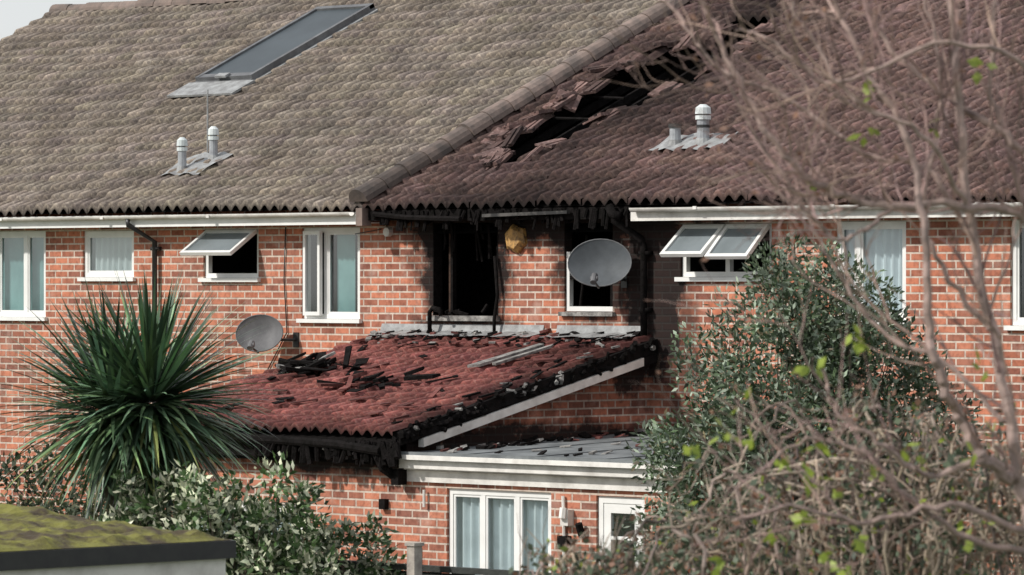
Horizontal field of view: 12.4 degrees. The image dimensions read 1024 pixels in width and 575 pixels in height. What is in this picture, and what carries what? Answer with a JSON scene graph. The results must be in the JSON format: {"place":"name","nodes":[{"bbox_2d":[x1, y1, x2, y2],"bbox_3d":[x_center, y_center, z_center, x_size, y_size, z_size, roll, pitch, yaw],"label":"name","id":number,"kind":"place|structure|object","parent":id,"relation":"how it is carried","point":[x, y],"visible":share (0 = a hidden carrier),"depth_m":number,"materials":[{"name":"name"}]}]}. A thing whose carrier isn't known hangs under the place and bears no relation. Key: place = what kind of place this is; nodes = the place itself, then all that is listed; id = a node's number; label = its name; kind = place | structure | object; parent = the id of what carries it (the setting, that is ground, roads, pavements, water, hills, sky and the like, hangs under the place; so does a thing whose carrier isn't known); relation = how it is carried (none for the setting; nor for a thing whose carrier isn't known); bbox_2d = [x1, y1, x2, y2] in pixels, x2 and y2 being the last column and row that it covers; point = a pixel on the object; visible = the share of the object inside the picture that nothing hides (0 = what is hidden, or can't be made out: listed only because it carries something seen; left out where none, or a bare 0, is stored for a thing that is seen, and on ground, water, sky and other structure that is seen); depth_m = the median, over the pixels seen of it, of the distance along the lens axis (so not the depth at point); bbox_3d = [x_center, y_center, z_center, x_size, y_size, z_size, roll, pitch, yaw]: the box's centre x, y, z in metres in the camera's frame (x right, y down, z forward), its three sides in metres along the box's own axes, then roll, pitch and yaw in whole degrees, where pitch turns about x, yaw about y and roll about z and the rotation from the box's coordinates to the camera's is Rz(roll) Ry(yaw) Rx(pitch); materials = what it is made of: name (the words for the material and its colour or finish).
{"place":"outdoors","nodes":[
{"label":"outdoors","id":0,"kind":"place"},
{"bbox_2d":[3,238,43,309],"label":"curtain","id":1,"kind":"object","parent":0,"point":[13,273],"visible":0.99,"depth_m":67.24,"materials":[{"name":"fabric"}]},
{"bbox_2d":[0,231,47,320],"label":"window","id":2,"kind":"structure","parent":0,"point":[26,314],"depth_m":66.93,"materials":[{"name":"white plastic"}]},
{"bbox_2d":[0,0,136,39],"label":"sky","id":3,"kind":"structure","parent":0,"point":[14,14],"materials":[{"name":"white"}]},
{"bbox_2d":[77,231,135,280],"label":"window","id":4,"kind":"structure","parent":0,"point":[90,275],"depth_m":65.69,"materials":[{"name":"white plastic"}]},
{"bbox_2d":[91,237,131,270],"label":"curtain","id":5,"kind":"object","parent":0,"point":[111,254],"visible":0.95,"depth_m":65.81,"materials":[{"name":"white fabric"}]},
{"bbox_2d":[0,503,235,574],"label":"garden shed","id":6,"kind":"structure","parent":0,"point":[36,540],"depth_m":37.48,"materials":[{"name":"green plant"}]},
{"bbox_2d":[0,212,379,228],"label":"fascia","id":7,"kind":"structure","parent":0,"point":[322,220],"depth_m":63.91,"materials":[{"name":"white plastic"}]},
{"bbox_2d":[0,212,353,221],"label":"gutter","id":8,"kind":"object","parent":7,"relation":"attached to","point":[319,214],"visible":1,"depth_m":63.81,"materials":[{"name":"white paint"}]},
{"bbox_2d":[0,209,385,518],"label":"wall brick","id":9,"kind":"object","parent":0,"point":[65,255],"visible":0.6,"depth_m":64.53,"materials":[{"name":"brick"}]},
{"bbox_2d":[179,229,260,281],"bbox_3d":[-3.928,-0.428,63.671,1.212,0.707,0.579,0,0,45],"label":"window","id":10,"kind":"structure","parent":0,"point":[207,244],"depth_m":63.69,"materials":[{"name":"white plastic"}]},
{"bbox_2d":[187,502,302,541],"bbox_3d":[-3.272,3.132,57.445,2.292,1.047,0.165,0,0,45],"label":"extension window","id":11,"kind":"structure","parent":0,"point":[246,510],"depth_m":57.43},
{"bbox_2d":[235,314,298,353],"bbox_3d":[-3.231,0.617,62.800,0.768,0.523,0.544,0,0,-22],"label":"satellite dish","id":12,"kind":"object","parent":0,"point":[269,336],"visible":0.98,"depth_m":62.85,"materials":[{"name":"grey metal"}]},
{"bbox_2d":[296,227,361,322],"bbox_3d":[-2.378,-0.161,62.414,1.222,1.257,0.165,0,0,45],"label":"window","id":13,"kind":"structure","parent":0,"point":[327,316],"depth_m":62.50,"materials":[{"name":"white plastic"}]},
{"bbox_2d":[337,235,354,311],"bbox_3d":[-2.187,-0.192,62.435,0.370,1.176,0.043,0,0,45],"label":"curtain","id":14,"kind":"object","parent":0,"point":[345,273],"visible":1,"depth_m":62.43,"materials":[{"name":"fabric"}]},
{"bbox_2d":[442,232,612,315],"bbox_3d":[0.647,0.317,60.540,4.720,2.365,1.330,0,0,45],"label":"burnt room","id":15,"kind":"object","parent":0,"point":[476,292],"visible":0.17,"depth_m":62.32,"materials":[{"name":"black"}]},
{"bbox_2d":[649,104,738,150],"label":"roof vents","id":16,"kind":"object","parent":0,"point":[672,141],"visible":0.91,"depth_m":59.07,"materials":[{"name":"grey metal"}]},
{"bbox_2d":[836,519,1020,574],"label":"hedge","id":17,"kind":"object","parent":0,"point":[954,567],"visible":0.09,"depth_m":42.81,"materials":[{"name":"green plant"}]},
{"label":"ground","id":18,"kind":"structure","parent":0,"visible":0},
{"bbox_2d":[0,270,288,526],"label":"cordyline palm","id":19,"kind":"object","parent":18,"relation":"on","point":[121,385],"visible":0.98,"depth_m":44.66,"materials":[{"name":"green plant"}]},
{"bbox_2d":[0,440,352,557],"bbox_3d":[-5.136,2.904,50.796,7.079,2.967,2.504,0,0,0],"label":"hedge","id":20,"kind":"object","parent":18,"relation":"on","point":[7,470],"visible":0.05,"depth_m":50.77,"materials":[{"name":"green plant"}]},
{"bbox_2d":[0,227,357,313],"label":"interior","id":21,"kind":"object","parent":18,"relation":"on","point":[243,259],"visible":0.07,"depth_m":64.05,"materials":[{"name":"black"}]},
{"bbox_2d":[88,451,406,574],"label":"variegated shrub","id":22,"kind":"object","parent":18,"relation":"on","point":[263,545],"visible":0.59,"depth_m":43.83,"materials":[{"name":"green plant"}]},
{"bbox_2d":[227,555,569,574],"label":"wooden fence","id":23,"kind":"object","parent":18,"relation":"on","point":[436,570],"visible":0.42,"depth_m":43.69,"materials":[{"name":"grey wood"}]},
{"bbox_2d":[404,542,423,574],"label":"fence post","id":24,"kind":"object","parent":18,"relation":"on","point":[414,558],"visible":1,"depth_m":43.48,"materials":[{"name":"concrete"}]},
{"bbox_2d":[165,365,922,574],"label":"extension wall","id":25,"kind":"structure","parent":18,"relation":"on","point":[356,493],"depth_m":56.12,"materials":[{"name":"brick"}]},
{"bbox_2d":[202,337,657,484],"bbox_3d":[-1.532,1.454,58.300,5.050,1.699,4.562,0,0,45],"label":"lean to timbers","id":26,"kind":"object","parent":25,"relation":"attached to","point":[337,447],"visible":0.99,"depth_m":56.22,"materials":[{"name":"black wood"}]},
{"bbox_2d":[181,333,652,435],"bbox_3d":[-1.542,1.151,58.430,4.949,1.184,4.550,0,0,45],"label":"lean to tiles","id":27,"kind":"object","parent":26,"relation":"on","point":[331,409],"visible":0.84,"depth_m":57.92,"materials":[{"name":"red tile"}]},
{"bbox_2d":[367,323,639,337],"bbox_3d":[-0.146,0.547,59.931,4.700,0.149,0.305,0,0,45],"label":"lead flashing","id":28,"kind":"object","parent":26,"relation":"on","point":[586,331],"visible":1,"depth_m":59.96,"materials":[{"name":"grey metal"}]},
{"bbox_2d":[427,204,652,335],"bbox_3d":[0.206,-0.190,59.446,3.838,1.688,0.494,0,0,45],"label":"drainpipe","id":29,"kind":"object","parent":26,"relation":"on","point":[615,215],"visible":1,"depth_m":58.23,"materials":[{"name":"black plastic"}]},
{"bbox_2d":[379,490,586,572],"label":"wall fittings","id":30,"kind":"object","parent":25,"relation":"attached to","point":[566,516],"depth_m":53.44,"materials":[{"name":"white paint"}]},
{"bbox_2d":[449,488,550,573],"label":"extension window","id":31,"kind":"structure","parent":25,"relation":"in","point":[518,497],"depth_m":54.49,"materials":[{"name":"white plastic"}]},
{"bbox_2d":[457,496,547,571],"bbox_3d":[-0.050,2.927,54.403,1.660,1.166,0.060,0,0,45],"label":"curtain","id":32,"kind":"object","parent":25,"relation":"hanging from","point":[501,534],"visible":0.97,"depth_m":54.52,"materials":[{"name":"white fabric"}]},
{"bbox_2d":[399,455,686,492],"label":"flat roof fascia","id":33,"kind":"structure","parent":25,"relation":"attached to","point":[541,472],"depth_m":53.78,"materials":[{"name":"white plastic"}]},
{"bbox_2d":[599,496,644,567],"bbox_3d":[1.248,3.330,52.964,0.730,1.965,0.100,0,0,45],"label":"back door","id":34,"kind":"structure","parent":25,"relation":"attached to","point":[609,506],"depth_m":53.08,"materials":[{"name":"white plastic"}]},
{"bbox_2d":[399,432,931,469],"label":"flat roof","id":35,"kind":"structure","parent":25,"relation":"attached to","point":[619,453],"depth_m":54.75,"materials":[{"name":"fabric"}]},
{"bbox_2d":[217,328,711,456],"bbox_3d":[-0.038,1.220,57.069,9.145,1.419,4.310,0,0,45],"label":"fire debris","id":36,"kind":"object","parent":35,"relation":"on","point":[307,364],"visible":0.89,"depth_m":58.19,"materials":[{"name":"grey wood"}]},
{"bbox_2d":[386,199,1023,574],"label":"brick burnt wall","id":37,"kind":"structure","parent":18,"relation":"on","point":[532,279],"depth_m":57.94,"materials":[{"name":"brick"}]},
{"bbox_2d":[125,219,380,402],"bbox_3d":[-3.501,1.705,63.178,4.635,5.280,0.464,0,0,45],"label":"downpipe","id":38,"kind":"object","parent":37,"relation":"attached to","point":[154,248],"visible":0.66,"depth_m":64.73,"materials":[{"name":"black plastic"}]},
{"bbox_2d":[0,5,599,214],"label":"roof underlay","id":39,"kind":"object","parent":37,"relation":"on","point":[177,209],"visible":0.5,"depth_m":64.30,"materials":[{"name":"tile"}]},
{"bbox_2d":[162,90,231,174],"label":"roof vents","id":40,"kind":"object","parent":39,"relation":"on","point":[213,154],"visible":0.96,"depth_m":65.41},
{"bbox_2d":[0,0,658,215],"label":"roof tiles","id":41,"kind":"object","parent":39,"relation":"on","point":[57,120],"visible":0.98,"depth_m":67.46,"materials":[{"name":"grey tile"}]},
{"bbox_2d":[49,0,250,11],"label":"ridge tiles","id":42,"kind":"object","parent":41,"relation":"on","point":[104,5],"visible":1,"depth_m":75.74,"materials":[{"name":"tile"}]},
{"bbox_2d":[167,3,377,97],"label":"skylight","id":43,"kind":"object","parent":41,"relation":"on","point":[262,57],"visible":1,"depth_m":69.81},
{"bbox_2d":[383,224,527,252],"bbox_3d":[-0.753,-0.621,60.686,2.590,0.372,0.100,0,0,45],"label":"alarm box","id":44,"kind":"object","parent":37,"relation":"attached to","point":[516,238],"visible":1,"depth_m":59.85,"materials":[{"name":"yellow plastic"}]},
{"bbox_2d":[426,222,499,320],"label":"burnt window remains","id":45,"kind":"object","parent":37,"relation":"in","point":[437,274],"visible":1,"depth_m":60.88,"materials":[{"name":"black wood"}]},
{"bbox_2d":[368,206,631,231],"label":"burnt eaves","id":46,"kind":"object","parent":37,"relation":"attached to","point":[553,215],"visible":1,"depth_m":59.60,"materials":[{"name":"black wood"}]},
{"bbox_2d":[380,20,765,224],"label":"rafters","id":47,"kind":"object","parent":37,"relation":"on","point":[581,114],"visible":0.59,"depth_m":63.59,"materials":[{"name":"black wood"}]},
{"bbox_2d":[558,235,615,315],"bbox_3d":[0.976,-0.147,59.071,0.940,1.009,0.180,0,0,45],"label":"burnt window frame","id":48,"kind":"object","parent":37,"relation":"on","point":[570,306],"visible":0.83,"depth_m":59.18,"materials":[{"name":"white plastic"}]},
{"bbox_2d":[567,239,631,288],"bbox_3d":[1.134,-0.294,58.380,0.708,0.622,0.602,0,0,-31],"label":"satellite dish","id":49,"kind":"object","parent":37,"relation":"attached to","point":[598,263],"visible":1,"depth_m":58.42,"materials":[{"name":"grey metal"}]},
{"bbox_2d":[368,0,1023,233],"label":"roof underlay","id":50,"kind":"object","parent":37,"relation":"on","point":[465,227],"visible":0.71,"depth_m":60.47,"materials":[{"name":"fabric"}]},
{"bbox_2d":[349,0,688,225],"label":"party wall ridge","id":51,"kind":"structure","parent":50,"relation":"on","point":[469,128],"depth_m":63.07,"materials":[{"name":"tile"}]},
{"bbox_2d":[362,0,1023,210],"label":"roof","id":52,"kind":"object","parent":50,"relation":"on","point":[628,160],"visible":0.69,"depth_m":59.75,"materials":[{"name":"brown tile"}]},
{"bbox_2d":[472,23,774,170],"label":"slipped tiles","id":53,"kind":"object","parent":52,"relation":"on","point":[501,152],"visible":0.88,"depth_m":62.62,"materials":[{"name":"brown tile"}]},
{"bbox_2d":[629,202,1022,220],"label":"gutter fascia","id":54,"kind":"structure","parent":50,"relation":"attached to","point":[678,213],"depth_m":56.64,"materials":[{"name":"white paint"}]},
{"bbox_2d":[659,224,771,280],"bbox_3d":[2.480,-0.422,57.295,1.592,0.697,0.535,0,0,45],"label":"window","id":55,"kind":"structure","parent":37,"relation":"attached to","point":[713,241],"depth_m":57.32,"materials":[{"name":"white plastic"}]},
{"bbox_2d":[837,221,908,323],"bbox_3d":[4.244,-0.170,55.792,1.192,1.217,0.165,0,0,45],"label":"window","id":56,"kind":"structure","parent":37,"relation":"attached to","point":[856,226],"depth_m":55.88,"materials":[{"name":"white plastic"}]},
{"bbox_2d":[845,229,901,311],"bbox_3d":[4.331,-0.206,55.886,1.050,1.126,0.060,0,0,45],"label":"curtain","id":57,"kind":"object","parent":37,"relation":"hanging from","point":[885,250],"visible":0.41,"depth_m":55.86,"materials":[{"name":"white fabric"}]},
{"bbox_2d":[1004,220,1023,329],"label":"window","id":58,"kind":"structure","parent":37,"relation":"attached to","point":[1016,284],"depth_m":54.27,"materials":[{"name":"white plastic"}]},
{"bbox_2d":[509,356,1023,574],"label":"bramble thicket","id":59,"kind":"object","parent":18,"relation":"on","point":[933,493],"visible":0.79,"depth_m":26.49,"materials":[{"name":"brown plant"}]},
{"bbox_2d":[612,229,990,574],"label":"olive bush","id":60,"kind":"object","parent":18,"relation":"on","point":[817,333],"visible":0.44,"depth_m":47.79,"materials":[{"name":"green plant"}]},
{"bbox_2d":[585,0,1023,574],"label":"bare tree","id":61,"kind":"object","parent":18,"relation":"on","point":[921,204],"visible":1,"depth_m":21.93,"materials":[{"name":"brown plant"}]},
{"bbox_2d":[690,221,1023,325],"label":"interior","id":62,"kind":"object","parent":18,"relation":"on","point":[714,265],"visible":0.1,"depth_m":58.86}
]}

